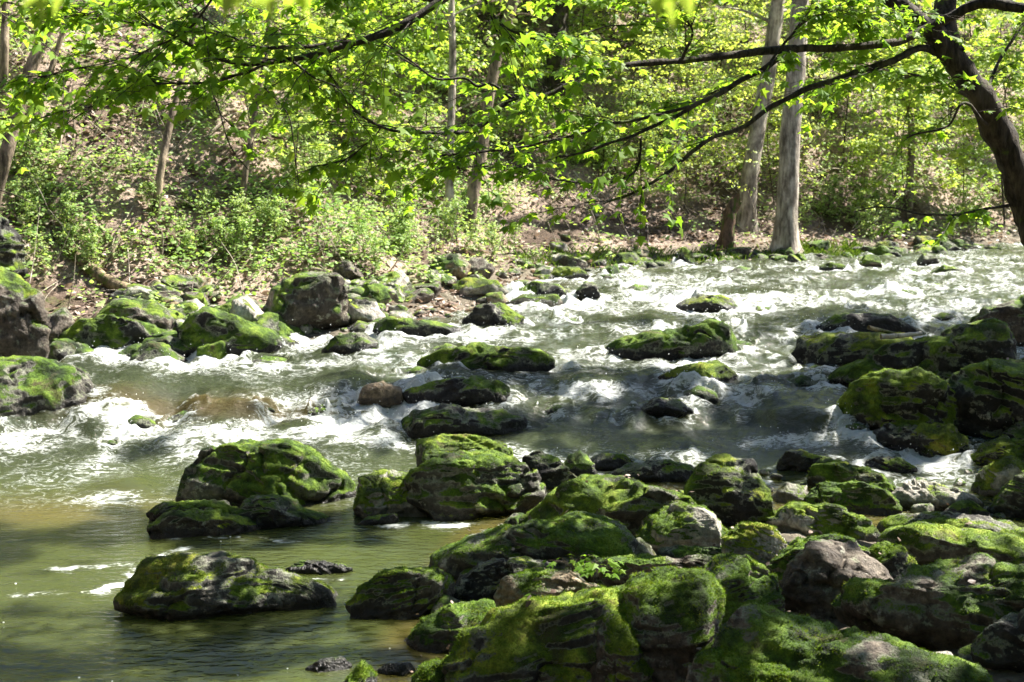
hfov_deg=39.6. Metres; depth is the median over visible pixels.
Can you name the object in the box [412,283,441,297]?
bank rock
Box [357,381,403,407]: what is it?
river rock
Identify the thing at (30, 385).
boulder
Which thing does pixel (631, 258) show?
river rock
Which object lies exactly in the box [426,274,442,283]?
stone
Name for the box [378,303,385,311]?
stone
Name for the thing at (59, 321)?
river rock
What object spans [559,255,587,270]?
bank rock
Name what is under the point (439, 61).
maple sapling
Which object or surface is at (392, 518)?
river rock
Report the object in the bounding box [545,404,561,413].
midstream stone
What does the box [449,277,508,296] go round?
stone slab
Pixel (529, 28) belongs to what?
leafy bush
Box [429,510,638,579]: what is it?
boulder
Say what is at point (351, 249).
leafy bush
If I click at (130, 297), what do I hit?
stone
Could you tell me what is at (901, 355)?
stone slab
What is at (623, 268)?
stone
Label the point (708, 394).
midstream stone
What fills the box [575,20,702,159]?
beech sapling
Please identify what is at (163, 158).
slope tree
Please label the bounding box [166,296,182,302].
stone
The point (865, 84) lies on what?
maple sapling
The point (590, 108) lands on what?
leafy bush
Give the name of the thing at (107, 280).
fallen log
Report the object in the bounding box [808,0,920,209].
slope tree
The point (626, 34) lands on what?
maple sapling
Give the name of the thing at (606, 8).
leafy bush
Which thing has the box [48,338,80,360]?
bank rock
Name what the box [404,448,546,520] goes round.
boulder
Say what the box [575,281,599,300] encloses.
river rock
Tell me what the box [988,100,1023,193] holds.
maple sapling
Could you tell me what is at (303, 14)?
maple sapling
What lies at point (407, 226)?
leafy bush
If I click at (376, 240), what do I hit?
leafy bush
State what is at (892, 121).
beech sapling
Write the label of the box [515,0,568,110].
slope tree
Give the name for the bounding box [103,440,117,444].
midstream stone
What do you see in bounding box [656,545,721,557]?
stone slab
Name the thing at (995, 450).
river rock
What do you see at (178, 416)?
midstream stone
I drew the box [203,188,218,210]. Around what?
leafy bush
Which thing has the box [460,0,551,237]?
slope tree
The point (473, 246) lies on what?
leafy bush
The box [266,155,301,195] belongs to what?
leafy bush
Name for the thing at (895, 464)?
river rock
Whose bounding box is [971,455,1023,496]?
river rock
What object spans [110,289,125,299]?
bank rock
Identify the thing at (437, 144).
leafy bush
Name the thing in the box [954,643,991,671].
stone
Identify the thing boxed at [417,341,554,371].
boulder
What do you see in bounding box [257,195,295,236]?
leafy bush
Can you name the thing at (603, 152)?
leafy bush
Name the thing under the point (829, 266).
river rock
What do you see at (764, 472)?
stone
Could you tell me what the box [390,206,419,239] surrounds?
leafy bush
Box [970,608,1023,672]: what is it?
boulder
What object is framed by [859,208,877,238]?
leafy bush
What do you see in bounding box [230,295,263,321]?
stone slab
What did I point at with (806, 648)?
boulder
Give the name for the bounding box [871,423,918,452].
river rock
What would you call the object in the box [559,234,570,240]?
bank rock
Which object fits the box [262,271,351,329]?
boulder
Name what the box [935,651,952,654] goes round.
stone
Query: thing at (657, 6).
overhanging tree
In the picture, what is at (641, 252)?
stone
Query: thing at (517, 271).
stone
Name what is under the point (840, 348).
stone slab
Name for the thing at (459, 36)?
leafy bush
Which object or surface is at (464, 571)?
stone
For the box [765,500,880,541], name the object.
boulder
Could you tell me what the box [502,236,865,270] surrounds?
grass
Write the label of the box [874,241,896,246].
bank rock
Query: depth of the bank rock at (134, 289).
15.22 m
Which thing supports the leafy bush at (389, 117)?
on the ground at (120, 198)
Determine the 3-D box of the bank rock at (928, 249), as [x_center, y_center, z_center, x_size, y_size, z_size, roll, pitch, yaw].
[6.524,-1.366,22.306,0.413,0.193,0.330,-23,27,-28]
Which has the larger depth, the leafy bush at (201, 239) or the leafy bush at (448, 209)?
the leafy bush at (448, 209)
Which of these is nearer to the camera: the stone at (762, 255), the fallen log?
the fallen log
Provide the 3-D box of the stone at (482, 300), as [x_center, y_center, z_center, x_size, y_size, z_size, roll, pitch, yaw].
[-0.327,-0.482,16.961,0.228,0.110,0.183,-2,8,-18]
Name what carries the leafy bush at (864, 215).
on the ground at (120, 198)
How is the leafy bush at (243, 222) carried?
on the ground at (120, 198)
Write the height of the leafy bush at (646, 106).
0.966 m
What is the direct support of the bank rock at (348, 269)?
on the ground at (120, 198)
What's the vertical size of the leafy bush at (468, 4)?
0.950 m
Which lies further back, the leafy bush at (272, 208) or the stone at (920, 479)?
the leafy bush at (272, 208)
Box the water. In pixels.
[0,242,1023,681]
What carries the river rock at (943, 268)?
in the water
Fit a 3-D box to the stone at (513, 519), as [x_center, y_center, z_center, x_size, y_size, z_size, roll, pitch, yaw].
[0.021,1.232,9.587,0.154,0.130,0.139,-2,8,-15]
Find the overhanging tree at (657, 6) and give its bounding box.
[22,0,693,26]
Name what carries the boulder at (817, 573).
on the ground at (120, 198)
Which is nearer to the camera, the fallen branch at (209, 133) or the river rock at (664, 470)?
the river rock at (664, 470)
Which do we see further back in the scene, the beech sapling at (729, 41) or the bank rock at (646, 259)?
the beech sapling at (729, 41)
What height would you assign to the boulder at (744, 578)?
0.480 m
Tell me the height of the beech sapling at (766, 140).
2.639 m
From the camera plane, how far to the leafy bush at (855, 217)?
23.60 m
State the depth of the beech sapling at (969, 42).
29.81 m
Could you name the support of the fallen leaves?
on the ground at (120, 198)
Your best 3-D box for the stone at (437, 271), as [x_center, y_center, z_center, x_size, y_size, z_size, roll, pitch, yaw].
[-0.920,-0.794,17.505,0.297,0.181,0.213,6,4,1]
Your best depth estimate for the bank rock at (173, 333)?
14.24 m
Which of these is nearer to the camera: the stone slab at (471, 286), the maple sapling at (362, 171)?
the stone slab at (471, 286)
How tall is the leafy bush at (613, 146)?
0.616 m
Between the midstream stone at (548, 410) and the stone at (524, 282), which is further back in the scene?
the stone at (524, 282)
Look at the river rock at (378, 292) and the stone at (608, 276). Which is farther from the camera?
the stone at (608, 276)
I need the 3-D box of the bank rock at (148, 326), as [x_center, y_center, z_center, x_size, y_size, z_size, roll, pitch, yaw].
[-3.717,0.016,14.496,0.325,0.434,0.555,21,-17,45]
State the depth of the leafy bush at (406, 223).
18.00 m
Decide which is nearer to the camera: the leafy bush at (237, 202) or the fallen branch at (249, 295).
the fallen branch at (249, 295)
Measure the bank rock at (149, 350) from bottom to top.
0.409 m
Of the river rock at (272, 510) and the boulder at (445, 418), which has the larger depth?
the boulder at (445, 418)
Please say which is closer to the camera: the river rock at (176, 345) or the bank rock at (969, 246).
the river rock at (176, 345)
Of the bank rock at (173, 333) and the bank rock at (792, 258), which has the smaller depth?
the bank rock at (173, 333)
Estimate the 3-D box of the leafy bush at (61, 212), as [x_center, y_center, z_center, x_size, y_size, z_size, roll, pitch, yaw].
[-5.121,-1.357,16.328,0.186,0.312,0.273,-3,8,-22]
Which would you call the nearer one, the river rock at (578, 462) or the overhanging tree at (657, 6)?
the overhanging tree at (657, 6)
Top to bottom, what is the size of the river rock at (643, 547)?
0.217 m
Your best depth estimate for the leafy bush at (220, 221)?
16.66 m
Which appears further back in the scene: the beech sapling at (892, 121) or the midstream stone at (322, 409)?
the beech sapling at (892, 121)
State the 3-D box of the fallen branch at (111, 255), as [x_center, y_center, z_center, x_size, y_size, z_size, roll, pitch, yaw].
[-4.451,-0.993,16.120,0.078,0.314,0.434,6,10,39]
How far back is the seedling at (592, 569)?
7.54 m
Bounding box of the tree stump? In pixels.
[716,191,741,248]
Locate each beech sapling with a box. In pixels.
[569,0,709,59]
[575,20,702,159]
[608,0,763,84]
[618,34,777,208]
[644,0,818,129]
[679,5,853,172]
[711,53,832,204]
[726,0,894,125]
[812,0,959,45]
[821,1,999,196]
[883,0,1023,77]
[935,0,1023,118]
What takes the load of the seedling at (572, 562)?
on the boulder at (517, 586)
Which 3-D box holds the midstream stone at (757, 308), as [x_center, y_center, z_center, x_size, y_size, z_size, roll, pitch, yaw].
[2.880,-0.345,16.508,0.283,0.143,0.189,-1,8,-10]
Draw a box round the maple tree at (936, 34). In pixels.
[0,0,1023,248]
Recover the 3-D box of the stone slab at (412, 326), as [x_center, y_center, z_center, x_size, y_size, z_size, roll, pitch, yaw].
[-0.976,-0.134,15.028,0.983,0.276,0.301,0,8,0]
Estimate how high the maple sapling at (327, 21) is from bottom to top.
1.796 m
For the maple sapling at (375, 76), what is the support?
on the ground at (120, 198)
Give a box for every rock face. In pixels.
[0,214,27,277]
[0,266,50,357]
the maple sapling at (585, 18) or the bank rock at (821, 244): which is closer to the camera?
the bank rock at (821, 244)
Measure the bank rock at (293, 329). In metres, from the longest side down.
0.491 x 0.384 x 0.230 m
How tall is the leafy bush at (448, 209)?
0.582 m
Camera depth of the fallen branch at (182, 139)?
18.00 m
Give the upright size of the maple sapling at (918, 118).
3.023 m
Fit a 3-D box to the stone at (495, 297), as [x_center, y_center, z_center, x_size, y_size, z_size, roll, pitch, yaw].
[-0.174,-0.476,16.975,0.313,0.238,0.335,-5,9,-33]
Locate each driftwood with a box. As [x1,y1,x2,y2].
[867,325,894,333]
[879,331,922,338]
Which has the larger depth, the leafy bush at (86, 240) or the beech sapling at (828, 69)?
the beech sapling at (828, 69)
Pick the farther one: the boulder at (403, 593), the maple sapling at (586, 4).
the maple sapling at (586, 4)
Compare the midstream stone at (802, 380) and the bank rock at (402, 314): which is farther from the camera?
the bank rock at (402, 314)
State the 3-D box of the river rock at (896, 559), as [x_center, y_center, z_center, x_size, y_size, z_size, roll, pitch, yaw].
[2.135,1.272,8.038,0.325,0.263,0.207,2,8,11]
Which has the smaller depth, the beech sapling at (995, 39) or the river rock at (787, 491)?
the river rock at (787, 491)
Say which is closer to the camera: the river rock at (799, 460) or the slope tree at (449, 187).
the river rock at (799, 460)
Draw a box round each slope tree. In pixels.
[0,0,9,107]
[0,0,148,205]
[34,0,140,146]
[76,0,277,220]
[217,13,322,207]
[359,0,537,218]
[392,0,414,83]
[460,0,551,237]
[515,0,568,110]
[703,0,830,233]
[767,0,809,255]
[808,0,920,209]
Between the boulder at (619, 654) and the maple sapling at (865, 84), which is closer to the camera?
the boulder at (619, 654)
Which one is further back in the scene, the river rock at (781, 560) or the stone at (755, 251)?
the stone at (755, 251)
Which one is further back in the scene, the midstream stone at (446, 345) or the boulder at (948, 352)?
the midstream stone at (446, 345)
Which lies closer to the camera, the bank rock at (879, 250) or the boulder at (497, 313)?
the boulder at (497, 313)
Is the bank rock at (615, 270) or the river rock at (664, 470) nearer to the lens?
the river rock at (664, 470)
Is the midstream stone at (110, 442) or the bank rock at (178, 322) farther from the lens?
the bank rock at (178, 322)
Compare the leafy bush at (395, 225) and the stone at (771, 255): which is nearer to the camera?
the leafy bush at (395, 225)
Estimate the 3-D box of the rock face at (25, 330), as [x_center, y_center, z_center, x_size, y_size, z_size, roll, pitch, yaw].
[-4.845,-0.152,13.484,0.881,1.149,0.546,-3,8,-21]
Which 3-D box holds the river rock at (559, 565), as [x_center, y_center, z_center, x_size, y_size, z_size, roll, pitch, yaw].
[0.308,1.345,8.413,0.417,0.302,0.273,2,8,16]
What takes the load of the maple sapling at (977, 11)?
on the ground at (120, 198)
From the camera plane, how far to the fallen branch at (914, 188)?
24.40 m
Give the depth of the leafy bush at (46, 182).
16.65 m
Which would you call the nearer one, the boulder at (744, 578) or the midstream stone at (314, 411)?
the boulder at (744, 578)
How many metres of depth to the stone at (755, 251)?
21.43 m
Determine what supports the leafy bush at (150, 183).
on the ground at (120, 198)
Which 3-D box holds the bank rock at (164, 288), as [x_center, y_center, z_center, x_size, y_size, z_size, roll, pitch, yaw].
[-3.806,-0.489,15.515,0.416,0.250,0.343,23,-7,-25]
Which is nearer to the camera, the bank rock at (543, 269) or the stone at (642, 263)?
the bank rock at (543, 269)
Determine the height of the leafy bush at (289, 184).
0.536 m
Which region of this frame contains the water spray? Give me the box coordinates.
[1,246,1020,466]
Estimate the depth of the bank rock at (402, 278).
16.67 m
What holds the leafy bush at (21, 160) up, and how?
on the ground at (120, 198)
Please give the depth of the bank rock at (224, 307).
15.00 m
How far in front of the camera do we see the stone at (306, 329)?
15.05 m
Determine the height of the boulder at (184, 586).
0.465 m
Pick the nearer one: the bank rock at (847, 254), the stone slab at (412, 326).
the stone slab at (412, 326)
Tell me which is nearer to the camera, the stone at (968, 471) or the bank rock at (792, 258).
the stone at (968, 471)
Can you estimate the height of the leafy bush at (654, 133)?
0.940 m
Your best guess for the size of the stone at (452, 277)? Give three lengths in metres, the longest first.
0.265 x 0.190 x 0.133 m
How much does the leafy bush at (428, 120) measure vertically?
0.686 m
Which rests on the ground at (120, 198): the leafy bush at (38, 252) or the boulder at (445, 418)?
the leafy bush at (38, 252)
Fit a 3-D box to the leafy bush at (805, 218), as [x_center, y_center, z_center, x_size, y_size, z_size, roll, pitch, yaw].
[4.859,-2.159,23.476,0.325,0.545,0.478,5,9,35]
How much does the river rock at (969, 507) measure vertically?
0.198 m
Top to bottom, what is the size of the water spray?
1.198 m
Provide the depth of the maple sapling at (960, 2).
27.25 m
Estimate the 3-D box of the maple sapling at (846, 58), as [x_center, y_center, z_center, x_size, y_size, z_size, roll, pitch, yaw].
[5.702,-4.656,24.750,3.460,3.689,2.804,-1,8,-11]
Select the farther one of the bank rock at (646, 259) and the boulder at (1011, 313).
the bank rock at (646, 259)
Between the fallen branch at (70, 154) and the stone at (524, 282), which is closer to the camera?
the fallen branch at (70, 154)
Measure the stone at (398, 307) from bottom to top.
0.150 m
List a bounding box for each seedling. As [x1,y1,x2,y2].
[540,554,598,571]
[573,554,625,579]
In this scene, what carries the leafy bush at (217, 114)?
on the ground at (120, 198)
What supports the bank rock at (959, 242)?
on the ground at (120, 198)
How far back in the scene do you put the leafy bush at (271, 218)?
17.12 m
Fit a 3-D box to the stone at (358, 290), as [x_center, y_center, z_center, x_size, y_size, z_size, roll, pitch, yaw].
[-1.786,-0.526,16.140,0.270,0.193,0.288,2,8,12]
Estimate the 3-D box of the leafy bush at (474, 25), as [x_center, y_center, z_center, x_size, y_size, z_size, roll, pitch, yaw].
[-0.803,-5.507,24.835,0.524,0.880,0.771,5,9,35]
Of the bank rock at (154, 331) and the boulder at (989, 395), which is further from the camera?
the bank rock at (154, 331)
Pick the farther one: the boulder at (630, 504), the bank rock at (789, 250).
the bank rock at (789, 250)
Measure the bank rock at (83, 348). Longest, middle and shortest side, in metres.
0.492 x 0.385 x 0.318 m
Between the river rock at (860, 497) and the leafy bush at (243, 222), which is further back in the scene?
the leafy bush at (243, 222)
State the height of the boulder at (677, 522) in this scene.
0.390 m
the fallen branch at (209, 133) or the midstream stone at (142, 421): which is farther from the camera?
the fallen branch at (209, 133)
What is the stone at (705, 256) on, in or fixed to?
on the ground at (120, 198)
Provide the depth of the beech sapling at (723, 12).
23.52 m
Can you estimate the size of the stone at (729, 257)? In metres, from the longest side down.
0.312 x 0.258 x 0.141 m
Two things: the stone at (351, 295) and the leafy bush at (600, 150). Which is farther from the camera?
the leafy bush at (600, 150)
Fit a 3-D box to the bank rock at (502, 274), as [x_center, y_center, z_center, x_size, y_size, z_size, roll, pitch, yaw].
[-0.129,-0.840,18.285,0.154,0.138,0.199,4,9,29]
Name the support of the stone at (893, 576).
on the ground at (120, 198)
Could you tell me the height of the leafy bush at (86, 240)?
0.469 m
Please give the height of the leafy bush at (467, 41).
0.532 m
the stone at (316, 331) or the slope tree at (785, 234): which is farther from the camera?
the slope tree at (785, 234)
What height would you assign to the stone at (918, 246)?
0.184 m
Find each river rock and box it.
[44,307,74,344]
[141,336,189,357]
[146,499,237,520]
[147,507,260,538]
[231,493,330,527]
[285,560,352,574]
[305,656,351,671]
[322,332,378,354]
[344,659,377,681]
[348,297,385,322]
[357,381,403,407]
[357,513,398,524]
[361,283,390,303]
[377,662,415,675]
[403,598,495,653]
[410,656,444,681]
[505,294,562,306]
[519,281,566,296]
[522,450,576,489]
[550,266,589,279]
[553,557,576,569]
[563,450,597,476]
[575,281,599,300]
[590,453,633,470]
[610,251,641,264]
[612,459,694,482]
[635,537,655,555]
[640,397,693,417]
[658,360,737,381]
[675,294,737,312]
[676,247,694,263]
[721,520,788,564]
[767,532,871,587]
[771,482,807,502]
[776,449,848,473]
[804,480,902,515]
[806,462,896,491]
[815,313,919,336]
[819,262,845,270]
[859,254,882,266]
[864,456,917,473]
[868,541,917,574]
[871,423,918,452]
[892,479,983,510]
[910,421,969,457]
[916,253,938,265]
[930,265,964,272]
[945,499,990,515]
[970,434,1023,466]
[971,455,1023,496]
[987,470,1023,518]
[1002,421,1023,439]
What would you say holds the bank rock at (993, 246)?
on the ground at (120, 198)
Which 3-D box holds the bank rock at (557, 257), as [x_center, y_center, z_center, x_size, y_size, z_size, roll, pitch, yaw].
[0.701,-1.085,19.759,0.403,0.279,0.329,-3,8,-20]
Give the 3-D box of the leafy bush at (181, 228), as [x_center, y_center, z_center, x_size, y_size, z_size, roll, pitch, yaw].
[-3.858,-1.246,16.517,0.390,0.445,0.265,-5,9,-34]
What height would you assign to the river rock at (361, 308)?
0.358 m
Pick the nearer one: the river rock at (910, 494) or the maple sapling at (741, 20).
the river rock at (910, 494)
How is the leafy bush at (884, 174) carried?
on the ground at (120, 198)
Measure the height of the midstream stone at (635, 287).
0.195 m
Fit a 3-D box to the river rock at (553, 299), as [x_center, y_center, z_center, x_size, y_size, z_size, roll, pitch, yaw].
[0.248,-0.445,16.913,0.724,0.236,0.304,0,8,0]
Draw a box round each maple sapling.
[204,0,294,122]
[241,36,343,179]
[258,0,368,21]
[264,0,434,77]
[278,9,360,123]
[304,0,447,111]
[325,18,420,162]
[340,113,414,205]
[344,0,490,101]
[367,0,514,166]
[423,0,540,83]
[447,0,608,30]
[485,46,560,143]
[506,0,693,115]
[543,30,622,148]
[568,1,666,77]
[608,7,733,93]
[654,4,766,68]
[702,0,770,41]
[742,0,936,170]
[755,0,830,52]
[786,6,882,73]
[821,1,928,117]
[835,132,896,224]
[849,53,988,221]
[893,0,1022,134]
[923,82,1002,210]
[934,0,1023,224]
[965,9,1016,50]
[966,9,1000,37]
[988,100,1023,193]
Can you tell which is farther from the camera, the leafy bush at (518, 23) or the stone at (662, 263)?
the leafy bush at (518, 23)
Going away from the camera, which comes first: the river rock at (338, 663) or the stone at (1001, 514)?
the river rock at (338, 663)
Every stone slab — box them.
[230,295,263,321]
[372,316,462,336]
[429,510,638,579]
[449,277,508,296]
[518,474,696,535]
[575,553,712,586]
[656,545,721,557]
[791,331,912,366]
[828,335,932,386]
[876,511,1023,537]
[876,520,1023,565]
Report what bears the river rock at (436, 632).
on the ground at (120, 198)
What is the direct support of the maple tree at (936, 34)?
on the ground at (120, 198)
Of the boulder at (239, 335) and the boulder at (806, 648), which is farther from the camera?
the boulder at (239, 335)
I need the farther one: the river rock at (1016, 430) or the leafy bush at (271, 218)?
the leafy bush at (271, 218)
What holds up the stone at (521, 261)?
on the ground at (120, 198)
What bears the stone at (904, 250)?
on the ground at (120, 198)
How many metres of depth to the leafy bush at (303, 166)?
18.12 m
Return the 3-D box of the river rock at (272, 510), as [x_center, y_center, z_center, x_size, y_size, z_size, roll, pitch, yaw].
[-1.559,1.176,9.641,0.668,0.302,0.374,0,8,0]
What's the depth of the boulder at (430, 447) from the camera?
10.54 m
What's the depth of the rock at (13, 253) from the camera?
15.18 m
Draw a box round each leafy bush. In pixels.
[0,129,31,175]
[3,180,40,221]
[12,120,54,172]
[15,177,51,215]
[16,199,45,238]
[17,164,46,206]
[25,231,60,271]
[35,168,55,196]
[51,189,92,234]
[53,220,82,257]
[59,211,72,228]
[76,232,107,263]
[77,233,103,276]
[87,224,103,244]
[138,178,172,213]
[167,214,194,249]
[178,231,197,253]
[180,188,191,207]
[188,73,212,102]
[195,189,209,217]
[195,225,209,249]
[201,94,225,119]
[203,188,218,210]
[205,214,240,256]
[219,214,257,260]
[228,190,254,224]
[228,197,257,232]
[247,198,274,234]
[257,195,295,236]
[263,202,280,232]
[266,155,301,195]
[279,155,303,188]
[281,114,316,159]
[297,154,325,192]
[305,127,330,170]
[329,232,344,253]
[339,231,360,259]
[349,220,381,259]
[350,201,371,231]
[353,148,372,179]
[363,237,389,270]
[372,110,399,138]
[384,209,410,243]
[386,206,426,255]
[389,225,416,255]
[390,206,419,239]
[393,144,407,167]
[394,216,417,245]
[416,103,443,136]
[419,50,448,93]
[429,135,442,152]
[432,197,458,235]
[433,197,472,243]
[440,54,464,94]
[441,11,473,63]
[444,17,466,46]
[445,127,472,170]
[453,187,483,220]
[457,1,481,44]
[457,26,474,55]
[458,0,484,24]
[460,217,485,254]
[482,222,508,255]
[484,221,498,245]
[496,2,527,30]
[501,224,522,246]
[519,26,542,65]
[538,33,574,75]
[566,114,608,166]
[571,102,616,149]
[583,127,616,170]
[586,3,614,24]
[586,121,624,175]
[588,140,607,166]
[599,2,619,28]
[602,136,624,171]
[605,120,622,148]
[611,88,644,138]
[626,107,663,156]
[639,93,682,142]
[658,90,696,143]
[798,194,816,225]
[811,173,849,215]
[813,179,845,218]
[838,176,875,217]
[842,191,863,228]
[857,209,881,236]
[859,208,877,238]
[866,169,889,205]
[866,193,901,235]
[936,202,966,236]
[956,191,975,224]
[961,194,991,233]
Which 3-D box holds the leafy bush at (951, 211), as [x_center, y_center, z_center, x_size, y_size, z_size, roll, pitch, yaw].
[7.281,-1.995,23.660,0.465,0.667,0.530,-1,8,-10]
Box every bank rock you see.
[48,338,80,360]
[75,342,93,353]
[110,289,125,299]
[118,343,141,356]
[124,283,156,299]
[130,341,186,362]
[138,320,165,332]
[142,321,160,334]
[149,280,183,295]
[151,284,181,293]
[152,290,179,296]
[152,330,176,337]
[159,275,197,292]
[171,298,204,317]
[175,319,185,326]
[180,292,210,305]
[188,275,210,288]
[196,282,221,302]
[196,340,227,359]
[213,303,230,313]
[226,295,259,307]
[256,311,287,329]
[275,321,290,336]
[288,325,304,335]
[308,266,332,272]
[333,260,363,280]
[343,277,350,284]
[350,279,364,285]
[357,278,377,287]
[373,270,410,285]
[382,282,402,292]
[385,286,404,302]
[388,310,413,318]
[404,287,433,303]
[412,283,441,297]
[468,274,485,278]
[495,270,508,277]
[533,265,552,274]
[548,253,566,263]
[549,242,567,251]
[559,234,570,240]
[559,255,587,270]
[600,264,619,273]
[640,257,652,260]
[695,261,709,264]
[714,251,728,257]
[725,247,750,259]
[770,256,786,260]
[776,247,794,254]
[787,254,800,262]
[793,253,806,260]
[806,240,830,252]
[813,253,824,256]
[819,255,831,259]
[839,252,852,256]
[859,246,875,252]
[865,245,891,255]
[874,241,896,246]
[913,235,934,245]
[914,246,934,252]
[932,245,947,253]
[934,238,959,250]
[950,239,967,246]
[961,244,980,248]
[981,244,1001,249]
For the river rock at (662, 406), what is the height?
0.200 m
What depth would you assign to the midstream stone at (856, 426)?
11.55 m
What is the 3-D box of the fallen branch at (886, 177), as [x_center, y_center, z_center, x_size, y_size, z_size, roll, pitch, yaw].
[7.380,-2.913,25.006,4.834,1.173,0.272,-7,10,-40]
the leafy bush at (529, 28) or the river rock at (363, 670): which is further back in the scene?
the leafy bush at (529, 28)
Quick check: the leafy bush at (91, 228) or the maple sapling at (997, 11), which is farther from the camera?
the maple sapling at (997, 11)
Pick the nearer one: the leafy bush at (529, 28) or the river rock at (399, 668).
the river rock at (399, 668)
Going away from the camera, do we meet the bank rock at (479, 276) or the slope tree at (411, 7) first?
the bank rock at (479, 276)
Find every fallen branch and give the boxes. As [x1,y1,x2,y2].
[65,101,75,168]
[104,239,135,267]
[127,248,129,282]
[167,123,197,155]
[204,112,242,138]
[225,294,265,298]
[417,89,505,129]
[565,160,599,200]
[853,149,976,212]
[874,187,969,221]
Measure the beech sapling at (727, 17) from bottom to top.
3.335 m
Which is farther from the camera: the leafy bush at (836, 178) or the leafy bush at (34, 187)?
the leafy bush at (836, 178)
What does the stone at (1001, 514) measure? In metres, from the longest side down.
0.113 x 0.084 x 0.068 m
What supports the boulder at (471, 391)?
in the water
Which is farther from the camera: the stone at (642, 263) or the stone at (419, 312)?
the stone at (642, 263)
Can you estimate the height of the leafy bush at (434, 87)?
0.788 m
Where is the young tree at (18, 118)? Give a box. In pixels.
[0,12,65,202]
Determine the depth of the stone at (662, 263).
20.14 m
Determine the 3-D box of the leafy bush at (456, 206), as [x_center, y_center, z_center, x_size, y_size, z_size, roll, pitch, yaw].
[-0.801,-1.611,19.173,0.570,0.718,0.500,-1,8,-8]
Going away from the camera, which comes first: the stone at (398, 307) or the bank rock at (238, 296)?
the bank rock at (238, 296)
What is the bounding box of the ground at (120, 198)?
[0,0,1023,681]
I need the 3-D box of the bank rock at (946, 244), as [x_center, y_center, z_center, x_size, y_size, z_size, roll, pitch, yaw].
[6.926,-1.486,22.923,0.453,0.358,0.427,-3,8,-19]
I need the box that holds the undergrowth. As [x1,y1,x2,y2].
[0,0,1023,329]
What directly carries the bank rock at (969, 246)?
on the ground at (120, 198)
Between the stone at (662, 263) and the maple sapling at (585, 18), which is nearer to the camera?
the stone at (662, 263)
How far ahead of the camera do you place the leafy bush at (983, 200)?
24.19 m
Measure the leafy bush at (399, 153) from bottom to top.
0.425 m
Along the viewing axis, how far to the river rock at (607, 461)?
10.86 m
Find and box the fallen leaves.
[0,0,1023,681]
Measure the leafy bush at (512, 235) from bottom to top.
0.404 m
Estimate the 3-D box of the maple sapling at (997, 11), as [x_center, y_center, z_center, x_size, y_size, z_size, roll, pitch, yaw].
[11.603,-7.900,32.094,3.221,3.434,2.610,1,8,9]
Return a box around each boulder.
[0,355,93,416]
[58,314,151,349]
[97,298,185,329]
[113,550,337,620]
[175,438,356,507]
[176,306,282,355]
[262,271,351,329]
[345,565,455,619]
[353,468,426,518]
[401,403,527,438]
[402,375,510,406]
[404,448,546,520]
[415,433,513,465]
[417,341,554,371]
[428,253,470,279]
[439,585,622,681]
[453,556,552,601]
[462,302,524,325]
[467,257,494,278]
[494,566,606,606]
[590,604,653,681]
[605,318,738,360]
[617,564,726,681]
[634,500,728,553]
[684,452,774,527]
[685,645,791,681]
[703,552,787,623]
[711,602,993,681]
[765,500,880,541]
[780,539,893,618]
[830,552,1023,649]
[836,366,958,429]
[918,318,1016,379]
[945,358,1023,438]
[969,294,1023,346]
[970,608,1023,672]
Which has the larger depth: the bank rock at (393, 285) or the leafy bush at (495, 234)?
the leafy bush at (495, 234)
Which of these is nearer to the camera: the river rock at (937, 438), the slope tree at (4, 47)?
the river rock at (937, 438)
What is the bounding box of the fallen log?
[53,228,177,308]
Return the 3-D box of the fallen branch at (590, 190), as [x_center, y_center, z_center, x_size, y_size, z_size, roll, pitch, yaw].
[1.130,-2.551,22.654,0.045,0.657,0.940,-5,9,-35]
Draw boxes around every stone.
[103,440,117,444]
[113,295,145,299]
[128,414,155,428]
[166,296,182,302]
[167,410,186,422]
[252,355,286,362]
[281,335,294,344]
[300,324,312,334]
[307,407,319,415]
[312,328,322,333]
[317,404,333,413]
[347,286,364,294]
[347,293,360,303]
[350,320,368,332]
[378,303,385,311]
[388,304,408,311]
[402,285,415,291]
[402,291,412,296]
[403,366,427,373]
[413,309,424,316]
[425,279,441,284]
[425,308,435,312]
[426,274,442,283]
[427,269,444,274]
[430,594,460,614]
[433,343,456,349]
[440,274,456,282]
[440,277,453,286]
[444,313,454,317]
[459,568,471,575]
[476,297,487,303]
[484,292,508,303]
[504,513,523,524]
[506,267,520,275]
[514,280,529,285]
[516,258,534,267]
[533,274,543,279]
[543,274,552,279]
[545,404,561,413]
[578,255,590,262]
[589,259,605,267]
[601,274,612,278]
[618,266,628,269]
[627,284,647,290]
[631,248,648,256]
[635,261,646,268]
[645,261,657,267]
[655,260,669,266]
[683,385,718,403]
[693,253,709,260]
[718,256,732,259]
[728,266,750,272]
[737,340,752,344]
[752,249,763,254]
[755,305,769,311]
[756,253,768,257]
[759,469,770,474]
[769,254,785,257]
[770,473,782,479]
[787,375,816,385]
[845,423,866,429]
[889,250,901,256]
[889,573,901,578]
[891,246,903,250]
[897,248,907,252]
[901,289,916,294]
[910,503,934,512]
[913,243,928,249]
[915,477,927,481]
[931,312,956,320]
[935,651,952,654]
[953,478,965,485]
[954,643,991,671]
[964,469,972,474]
[994,512,1005,517]
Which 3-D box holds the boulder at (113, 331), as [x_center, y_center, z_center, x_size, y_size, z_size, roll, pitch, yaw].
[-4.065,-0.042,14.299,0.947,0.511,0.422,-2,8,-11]
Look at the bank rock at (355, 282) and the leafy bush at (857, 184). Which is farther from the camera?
the leafy bush at (857, 184)
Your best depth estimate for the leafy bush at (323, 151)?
18.77 m
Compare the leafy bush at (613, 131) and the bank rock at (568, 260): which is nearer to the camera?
the bank rock at (568, 260)

